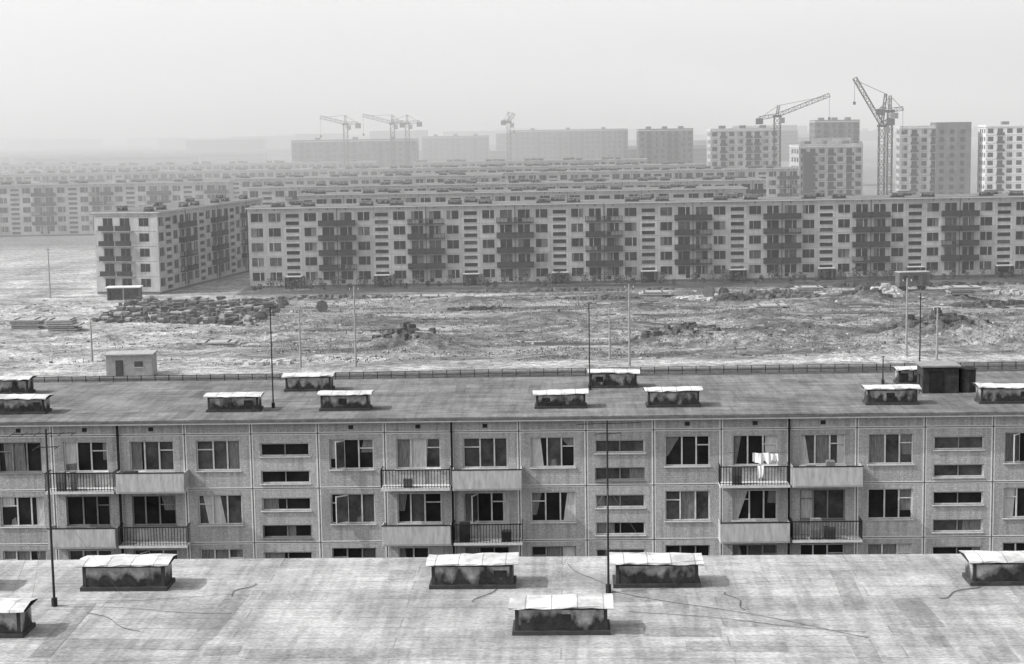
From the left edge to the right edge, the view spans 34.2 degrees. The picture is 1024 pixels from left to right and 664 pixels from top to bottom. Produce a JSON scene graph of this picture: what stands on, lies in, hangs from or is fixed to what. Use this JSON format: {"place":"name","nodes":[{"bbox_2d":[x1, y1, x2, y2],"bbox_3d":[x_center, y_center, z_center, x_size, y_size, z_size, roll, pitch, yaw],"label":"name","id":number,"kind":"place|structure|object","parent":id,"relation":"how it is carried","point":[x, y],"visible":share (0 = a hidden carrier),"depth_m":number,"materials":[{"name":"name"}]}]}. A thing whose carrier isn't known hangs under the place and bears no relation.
{"place":"outdoors","nodes":[
{"label":"outdoors","id":0,"kind":"place"},
{"bbox_2d":[0,554,1023,663],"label":"roof","id":1,"kind":"structure","parent":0,"point":[397,610],"depth_m":47.32,"materials":[{"name":"concrete"}]},
{"bbox_2d":[8,429,120,606],"bbox_3d":[-13.396,5.493,48.309,3.453,5.300,3.192,-1,7,0],"label":"tv antenna","id":2,"kind":"object","parent":1,"relation":"on","point":[54,602],"visible":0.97,"depth_m":48.67,"materials":[{"name":"metal"}]},
{"bbox_2d":[0,550,1023,637],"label":"roof vents","id":3,"kind":"object","parent":1,"relation":"on","point":[561,615],"visible":1,"depth_m":49.96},
{"bbox_2d":[62,563,981,637],"bbox_3d":[0.362,7.858,48.831,27.279,0.020,8.215,-1,7,0],"label":"roof cable","id":4,"kind":"object","parent":1,"relation":"on","point":[613,591],"visible":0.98,"depth_m":47.73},
{"bbox_2d":[554,420,651,592],"bbox_3d":[2.952,5.225,48.812,3.453,5.200,3.192,-1,7,0],"label":"tv antenna","id":5,"kind":"object","parent":1,"relation":"on","point":[608,587],"visible":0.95,"depth_m":49.16,"materials":[{"name":"metal"}]},
{"bbox_2d":[0,125,1023,382],"bbox_3d":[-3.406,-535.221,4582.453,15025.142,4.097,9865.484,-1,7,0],"label":"ground","id":6,"kind":"structure","parent":0,"point":[28,281],"depth_m":234.38,"materials":[{"name":"soil"}]},
{"bbox_2d":[0,164,91,172],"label":"walls","id":7,"kind":"structure","parent":6,"relation":"on","point":[36,168],"depth_m":795.88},
{"bbox_2d":[0,166,79,172],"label":"windows","id":8,"kind":"structure","parent":7,"relation":"attached to","point":[39,167],"depth_m":796.11,"materials":[{"name":"grey glass"}]},
{"bbox_2d":[0,172,151,182],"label":"walls","id":9,"kind":"structure","parent":6,"relation":"on","point":[86,175],"depth_m":600.98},
{"bbox_2d":[0,175,147,181],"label":"windows","id":10,"kind":"structure","parent":9,"relation":"attached to","point":[108,177],"depth_m":601.20,"materials":[{"name":"grey glass"}]},
{"bbox_2d":[0,173,149,183],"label":"balconies","id":11,"kind":"structure","parent":9,"relation":"attached to","point":[95,180],"depth_m":600.33,"materials":[{"name":"concrete"}]},
{"bbox_2d":[0,171,152,174],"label":"roof","id":12,"kind":"structure","parent":9,"relation":"on","point":[71,173],"depth_m":601.02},
{"bbox_2d":[17,169,130,173],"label":"roof vents","id":13,"kind":"object","parent":12,"relation":"on","point":[68,171],"visible":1,"depth_m":602.66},
{"bbox_2d":[0,181,233,236],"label":"walls","id":14,"kind":"structure","parent":6,"relation":"on","point":[136,194],"depth_m":472.07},
{"bbox_2d":[0,185,225,233],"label":"windows","id":15,"kind":"structure","parent":14,"relation":"attached to","point":[83,208],"depth_m":472.21,"materials":[{"name":"grey glass"}]},
{"bbox_2d":[0,180,233,185],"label":"roof","id":16,"kind":"structure","parent":14,"relation":"on","point":[184,181],"depth_m":472.16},
{"bbox_2d":[1,178,202,184],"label":"roof vents","id":17,"kind":"object","parent":16,"relation":"on","point":[86,181],"visible":1,"depth_m":473.57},
{"bbox_2d":[31,183,228,234],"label":"balconies","id":18,"kind":"structure","parent":14,"relation":"attached to","point":[216,192],"depth_m":471.18,"materials":[{"name":"concrete"}]},
{"bbox_2d":[105,285,142,299],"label":"open shed","id":19,"kind":"structure","parent":6,"relation":"on","point":[125,292],"depth_m":289.15,"materials":[{"name":"metal"}]},
{"bbox_2d":[104,350,157,375],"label":"site hut","id":20,"kind":"object","parent":6,"relation":"on","point":[132,363],"visible":0.96,"depth_m":196.68,"materials":[{"name":"concrete"}]},
{"bbox_2d":[94,199,261,294],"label":"walls","id":21,"kind":"structure","parent":6,"relation":"on","point":[142,236],"depth_m":297.68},
{"bbox_2d":[98,205,248,284],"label":"balconies","id":22,"kind":"structure","parent":21,"relation":"attached to","point":[218,233],"depth_m":305.39,"materials":[{"name":"concrete"}]},
{"bbox_2d":[91,198,263,212],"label":"roof","id":23,"kind":"structure","parent":21,"relation":"on","point":[173,206],"depth_m":314.37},
{"bbox_2d":[116,194,247,211],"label":"roof vents","id":24,"kind":"object","parent":21,"relation":"on","point":[158,205],"visible":1,"depth_m":316.91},
{"bbox_2d":[158,204,259,288],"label":"windows","id":25,"kind":"structure","parent":21,"relation":"attached to","point":[196,245],"depth_m":315.72,"materials":[{"name":"glass"}]},
{"bbox_2d":[90,295,288,325],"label":"brick stacks","id":26,"kind":"object","parent":6,"relation":"on","point":[206,310],"visible":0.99,"depth_m":262.39,"materials":[{"name":"brick"}]},
{"bbox_2d":[80,161,375,171],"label":"walls","id":27,"kind":"structure","parent":6,"relation":"on","point":[227,165],"depth_m":737.40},
{"bbox_2d":[81,164,372,171],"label":"windows","id":28,"kind":"structure","parent":27,"relation":"attached to","point":[252,167],"depth_m":737.72,"materials":[{"name":"grey glass"}]},
{"bbox_2d":[89,161,374,165],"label":"roof","id":29,"kind":"structure","parent":27,"relation":"on","point":[231,163],"depth_m":737.53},
{"bbox_2d":[83,159,357,165],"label":"roof vents","id":30,"kind":"object","parent":29,"relation":"on","point":[203,162],"visible":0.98,"depth_m":739.42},
{"bbox_2d":[152,169,341,180],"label":"walls","id":31,"kind":"structure","parent":6,"relation":"on","point":[274,172],"depth_m":605.97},
{"bbox_2d":[55,167,399,172],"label":"roof","id":32,"kind":"structure","parent":31,"relation":"on","point":[240,170],"depth_m":606.28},
{"bbox_2d":[47,165,379,172],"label":"roof vents","id":33,"kind":"object","parent":32,"relation":"on","point":[236,168],"visible":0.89,"depth_m":608.22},
{"bbox_2d":[152,171,341,179],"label":"windows","id":34,"kind":"structure","parent":31,"relation":"attached to","point":[154,176],"depth_m":606.26,"materials":[{"name":"grey glass"}]},
{"bbox_2d":[298,309,303,367],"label":"utility pole","id":35,"kind":"object","parent":6,"relation":"on","point":[300,359],"visible":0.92,"depth_m":201.51,"materials":[{"name":"concrete"}]},
{"bbox_2d":[316,300,327,311],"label":"cable drum","id":36,"kind":"object","parent":6,"relation":"on","point":[321,305],"visible":1,"depth_m":262.92,"materials":[{"name":"wood"}]},
{"bbox_2d":[320,115,360,167],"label":"tower crane","id":37,"kind":"object","parent":6,"relation":"on","point":[356,124],"visible":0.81,"depth_m":733.66,"materials":[{"name":"metal"}]},
{"bbox_2d":[183,175,501,195],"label":"walls","id":38,"kind":"structure","parent":6,"relation":"on","point":[241,189],"depth_m":497.17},
{"bbox_2d":[180,173,502,179],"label":"roof","id":39,"kind":"structure","parent":38,"relation":"on","point":[353,176],"depth_m":497.45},
{"bbox_2d":[182,171,465,178],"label":"roof vents","id":40,"kind":"object","parent":39,"relation":"on","point":[343,174],"visible":0.98,"depth_m":499.34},
{"bbox_2d":[233,178,498,197],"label":"windows","id":41,"kind":"structure","parent":38,"relation":"attached to","point":[245,184],"depth_m":497.35,"materials":[{"name":"grey glass"}]},
{"bbox_2d":[349,286,358,366],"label":"utility pole","id":42,"kind":"object","parent":6,"relation":"on","point":[355,345],"visible":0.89,"depth_m":201.32,"materials":[{"name":"concrete"}]},
{"bbox_2d":[291,136,418,166],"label":"apartment tower block","id":43,"kind":"structure","parent":6,"relation":"on","point":[378,151],"depth_m":795.15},
{"bbox_2d":[293,141,418,166],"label":"windows","id":44,"kind":"structure","parent":43,"relation":"in","point":[327,152],"depth_m":795.07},
{"bbox_2d":[363,114,404,165],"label":"tower crane","id":45,"kind":"object","parent":6,"relation":"on","point":[395,126],"visible":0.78,"depth_m":743.61,"materials":[{"name":"metal"}]},
{"bbox_2d":[391,115,421,164],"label":"tower crane","id":46,"kind":"object","parent":6,"relation":"on","point":[418,123],"visible":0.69,"depth_m":753.66,"materials":[{"name":"metal"}]},
{"bbox_2d":[0,125,880,165],"bbox_3d":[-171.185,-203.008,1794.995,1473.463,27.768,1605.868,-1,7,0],"label":"distant city","id":47,"kind":"object","parent":6,"relation":"on","point":[182,149],"visible":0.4,"depth_m":1306.28,"materials":[{"name":"grey concrete"}]},
{"bbox_2d":[422,134,489,161],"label":"apartment tower block","id":48,"kind":"structure","parent":6,"relation":"on","point":[436,147],"depth_m":993.86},
{"bbox_2d":[423,138,489,161],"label":"windows","id":49,"kind":"structure","parent":48,"relation":"in","point":[430,141],"depth_m":993.83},
{"bbox_2d":[247,180,764,204],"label":"walls","id":50,"kind":"structure","parent":6,"relation":"on","point":[429,187],"depth_m":417.66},
{"bbox_2d":[246,178,766,187],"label":"roof","id":51,"kind":"structure","parent":50,"relation":"on","point":[530,182],"depth_m":417.99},
{"bbox_2d":[252,175,734,186],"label":"roof vents","id":52,"kind":"object","parent":51,"relation":"on","point":[711,177],"visible":1,"depth_m":419.86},
{"bbox_2d":[250,184,762,204],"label":"windows","id":53,"kind":"structure","parent":50,"relation":"attached to","point":[294,193],"depth_m":418.15,"materials":[{"name":"grey glass"}]},
{"bbox_2d":[285,180,765,199],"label":"balconies","id":54,"kind":"structure","parent":50,"relation":"attached to","point":[752,190],"depth_m":415.78,"materials":[{"name":"concrete"}]},
{"bbox_2d":[501,112,514,159],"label":"tower crane","id":55,"kind":"object","parent":6,"relation":"on","point":[503,121],"visible":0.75,"depth_m":793.11,"materials":[{"name":"metal"}]},
{"bbox_2d":[0,416,1023,559],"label":"walls","id":56,"kind":"structure","parent":6,"relation":"on","point":[660,479],"depth_m":80.64,"materials":[{"name":"concrete"}]},
{"bbox_2d":[44,419,863,554],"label":"balconies","id":57,"kind":"structure","parent":56,"relation":"attached to","point":[829,474],"depth_m":80.06,"materials":[{"name":"concrete"}]},
{"bbox_2d":[745,452,777,477],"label":"laundry","id":58,"kind":"object","parent":57,"relation":"attached to","point":[759,457],"visible":1,"depth_m":79.32,"materials":[{"name":"white fabric"}]},
{"bbox_2d":[0,432,1023,559],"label":"windows","id":59,"kind":"structure","parent":56,"relation":"attached to","point":[492,453],"depth_m":80.85,"materials":[{"name":"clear glass"}]},
{"bbox_2d":[0,372,1023,426],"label":"roof","id":60,"kind":"structure","parent":56,"relation":"on","point":[762,396],"depth_m":84.22,"materials":[{"name":"concrete"}]},
{"bbox_2d":[252,307,306,411],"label":"tv antenna","id":61,"kind":"object","parent":60,"relation":"on","point":[273,403],"visible":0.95,"depth_m":83.34,"materials":[{"name":"metal"}]},
{"bbox_2d":[0,366,1023,414],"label":"roof vents","id":62,"kind":"object","parent":60,"relation":"on","point":[17,396],"visible":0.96,"depth_m":82.39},
{"bbox_2d":[886,293,937,378],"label":"tv antenna","id":63,"kind":"object","parent":62,"relation":"on","point":[920,347],"visible":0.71,"depth_m":86.88,"materials":[{"name":"metal"}]},
{"bbox_2d":[913,361,977,393],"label":"roof hatch","id":64,"kind":"object","parent":60,"relation":"on","point":[943,377],"visible":0.96,"depth_m":84.76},
{"bbox_2d":[0,281,1023,367],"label":"rubble","id":65,"kind":"object","parent":6,"relation":"on","point":[889,289],"visible":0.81,"depth_m":263.77,"materials":[{"name":"soil"}]},
{"bbox_2d":[6,285,1023,345],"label":"concrete slab stacks","id":66,"kind":"object","parent":6,"relation":"on","point":[58,324],"visible":0.95,"depth_m":246.53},
{"bbox_2d":[299,189,745,203],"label":"walls","id":67,"kind":"structure","parent":6,"relation":"on","point":[522,195],"depth_m":363.05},
{"bbox_2d":[297,186,747,195],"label":"roof","id":68,"kind":"structure","parent":67,"relation":"on","point":[548,190],"depth_m":363.92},
{"bbox_2d":[305,183,695,193],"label":"roof vents","id":69,"kind":"object","parent":68,"relation":"on","point":[589,187],"visible":1,"depth_m":364.82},
{"bbox_2d":[304,193,742,203],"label":"windows","id":70,"kind":"structure","parent":67,"relation":"attached to","point":[515,198],"depth_m":363.31,"materials":[{"name":"grey glass"}]},
{"bbox_2d":[342,164,705,174],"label":"walls","id":71,"kind":"structure","parent":6,"relation":"on","point":[360,171],"depth_m":595.09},
{"bbox_2d":[344,167,694,174],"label":"windows","id":72,"kind":"structure","parent":71,"relation":"attached to","point":[372,173],"depth_m":595.84,"materials":[{"name":"grey glass"}]},
{"bbox_2d":[341,163,705,169],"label":"roof","id":73,"kind":"structure","parent":71,"relation":"on","point":[527,166],"depth_m":595.91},
{"bbox_2d":[345,161,684,168],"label":"roof vents","id":74,"kind":"object","parent":73,"relation":"on","point":[501,165],"visible":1,"depth_m":598.17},
{"bbox_2d":[34,362,1015,382],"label":"road fence","id":75,"kind":"object","parent":6,"relation":"on","point":[502,373],"visible":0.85,"depth_m":191.95,"materials":[{"name":"metal"}]},
{"bbox_2d":[33,362,1023,378],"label":"road kerb","id":76,"kind":"structure","parent":6,"relation":"on","point":[536,370],"depth_m":195.92,"materials":[{"name":"concrete"}]},
{"bbox_2d":[36,283,1023,366],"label":"weeds","id":77,"kind":"object","parent":6,"relation":"on","point":[1003,287],"visible":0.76,"depth_m":238.83,"materials":[{"name":"grey plant"}]},
{"bbox_2d":[414,159,646,166],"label":"walls","id":78,"kind":"structure","parent":6,"relation":"on","point":[523,162],"depth_m":696.54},
{"bbox_2d":[416,157,620,161],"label":"roof vents","id":79,"kind":"object","parent":78,"relation":"on","point":[525,159],"visible":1,"depth_m":698.32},
{"bbox_2d":[413,158,645,162],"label":"roof","id":80,"kind":"structure","parent":78,"relation":"on","point":[531,160],"depth_m":696.10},
{"bbox_2d":[415,161,644,166],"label":"windows","id":81,"kind":"structure","parent":78,"relation":"attached to","point":[519,164],"depth_m":696.81,"materials":[{"name":"grey glass"}]},
{"bbox_2d":[102,126,977,144],"bbox_3d":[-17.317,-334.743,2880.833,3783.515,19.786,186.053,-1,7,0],"label":"distant forest","id":82,"kind":"object","parent":6,"relation":"on","point":[974,132],"visible":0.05,"depth_m":2839.36,"materials":[{"name":"grey plant"}]},
{"bbox_2d":[509,127,627,159],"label":"apartment tower block","id":83,"kind":"structure","parent":6,"relation":"on","point":[569,142],"depth_m":993.67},
{"bbox_2d":[510,131,627,159],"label":"windows","id":84,"kind":"structure","parent":83,"relation":"in","point":[571,134],"depth_m":993.59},
{"bbox_2d":[418,169,798,196],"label":"walls","id":85,"kind":"structure","parent":6,"relation":"on","point":[652,173],"depth_m":517.94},
{"bbox_2d":[384,165,773,173],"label":"roof vents","id":86,"kind":"object","parent":85,"relation":"on","point":[615,169],"visible":0.94,"depth_m":519.65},
{"bbox_2d":[380,167,799,174],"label":"roof","id":87,"kind":"structure","parent":85,"relation":"on","point":[608,170],"depth_m":517.75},
{"bbox_2d":[502,171,796,195],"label":"windows","id":88,"kind":"structure","parent":85,"relation":"attached to","point":[700,175],"depth_m":518.19,"materials":[{"name":"grey glass"}]},
{"bbox_2d":[519,171,799,196],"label":"balconies","id":89,"kind":"structure","parent":85,"relation":"attached to","point":[791,185],"depth_m":517.22,"materials":[{"name":"concrete"}]},
{"bbox_2d":[628,284,633,365],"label":"utility pole","id":90,"kind":"object","parent":6,"relation":"on","point":[629,349],"visible":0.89,"depth_m":198.39,"materials":[{"name":"concrete"}]},
{"bbox_2d":[247,197,1023,287],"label":"walls","id":91,"kind":"structure","parent":6,"relation":"on","point":[266,269],"depth_m":304.25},
{"bbox_2d":[245,193,1023,208],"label":"roof","id":92,"kind":"structure","parent":91,"relation":"on","point":[601,201],"depth_m":304.77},
{"bbox_2d":[271,190,1023,206],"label":"roof vents","id":93,"kind":"object","parent":92,"relation":"on","point":[725,196],"visible":1,"depth_m":305.26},
{"bbox_2d":[251,202,1023,283],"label":"windows","id":94,"kind":"structure","parent":91,"relation":"attached to","point":[629,241],"depth_m":304.44,"materials":[{"name":"glass"}]},
{"bbox_2d":[285,198,1013,288],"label":"balconies","id":95,"kind":"structure","parent":91,"relation":"attached to","point":[604,262],"depth_m":303.42,"materials":[{"name":"concrete"}]},
{"bbox_2d":[253,264,1023,290],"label":"hedge row","id":96,"kind":"object","parent":6,"relation":"on","point":[761,277],"visible":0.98,"depth_m":299.95,"materials":[{"name":"grey plant"}]},
{"bbox_2d":[636,126,693,163],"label":"apartment tower block","id":97,"kind":"structure","parent":6,"relation":"on","point":[659,146],"depth_m":795.10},
{"bbox_2d":[637,131,691,163],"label":"windows","id":98,"kind":"structure","parent":97,"relation":"in","point":[669,135],"depth_m":795.07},
{"bbox_2d":[702,285,714,296],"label":"cable drum","id":99,"kind":"object","parent":6,"relation":"on","point":[708,291],"visible":0.94,"depth_m":277.90,"materials":[{"name":"wood"}]},
{"bbox_2d":[706,125,778,167],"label":"apartment tower block","id":100,"kind":"structure","parent":6,"relation":"on","point":[742,146],"depth_m":636.26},
{"bbox_2d":[712,131,776,167],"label":"windows","id":101,"kind":"structure","parent":100,"relation":"in","point":[748,143],"depth_m":636.05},
{"bbox_2d":[756,93,830,166],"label":"tower crane","id":102,"kind":"object","parent":6,"relation":"on","point":[759,120],"visible":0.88,"depth_m":606.65,"materials":[{"name":"metal"}]},
{"bbox_2d":[789,137,862,195],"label":"apartment tower block","id":103,"kind":"structure","parent":6,"relation":"on","point":[828,166],"depth_m":558.80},
{"bbox_2d":[792,148,860,195],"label":"windows","id":104,"kind":"structure","parent":103,"relation":"in","point":[831,169],"depth_m":558.85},
{"bbox_2d":[809,117,859,143],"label":"apartment tower block","id":105,"kind":"structure","parent":6,"relation":"on","point":[835,127],"depth_m":744.79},
{"bbox_2d":[810,123,859,143],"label":"windows","id":106,"kind":"structure","parent":105,"relation":"in","point":[825,127],"depth_m":744.62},
{"bbox_2d":[852,77,894,194],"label":"tower crane","id":107,"kind":"object","parent":6,"relation":"on","point":[888,121],"visible":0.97,"depth_m":570.22,"materials":[{"name":"metal"}]},
{"bbox_2d":[876,95,903,194],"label":"tower crane","id":108,"kind":"object","parent":6,"relation":"on","point":[892,115],"visible":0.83,"depth_m":580.95,"materials":[{"name":"metal"}]},
{"bbox_2d":[902,278,911,355],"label":"utility pole","id":109,"kind":"object","parent":6,"relation":"on","point":[906,339],"visible":1,"depth_m":201.32,"materials":[{"name":"concrete"}]},
{"bbox_2d":[895,270,935,290],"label":"site trailer","id":110,"kind":"object","parent":6,"relation":"on","point":[920,279],"visible":0.93,"depth_m":281.13,"materials":[{"name":"metal"}]},
{"bbox_2d":[896,122,971,194],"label":"apartment tower block","id":111,"kind":"structure","parent":6,"relation":"on","point":[935,157],"depth_m":594.21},
{"bbox_2d":[896,129,964,194],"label":"windows","id":112,"kind":"structure","parent":111,"relation":"in","point":[933,131],"depth_m":595.33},
{"bbox_2d":[933,307,941,359],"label":"utility pole","id":113,"kind":"object","parent":6,"relation":"on","point":[937,335],"visible":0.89,"depth_m":199.55,"materials":[{"name":"concrete"}]},
{"bbox_2d":[977,121,1023,193],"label":"apartment tower block","id":114,"kind":"structure","parent":6,"relation":"on","point":[1000,168],"depth_m":587.08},
{"bbox_2d":[979,128,1021,192],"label":"windows","id":115,"kind":"structure","parent":114,"relation":"in","point":[1000,130],"depth_m":586.96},
{"bbox_2d":[0,0,1023,138],"label":"sky","id":116,"kind":"structure","parent":0,"point":[88,69],"materials":[{"name":"white"}]},
{"bbox_2d":[560,303,610,389],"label":"tv antenna","id":117,"kind":"object","parent":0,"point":[589,385],"visible":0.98,"depth_m":87.43,"materials":[{"name":"metal"}]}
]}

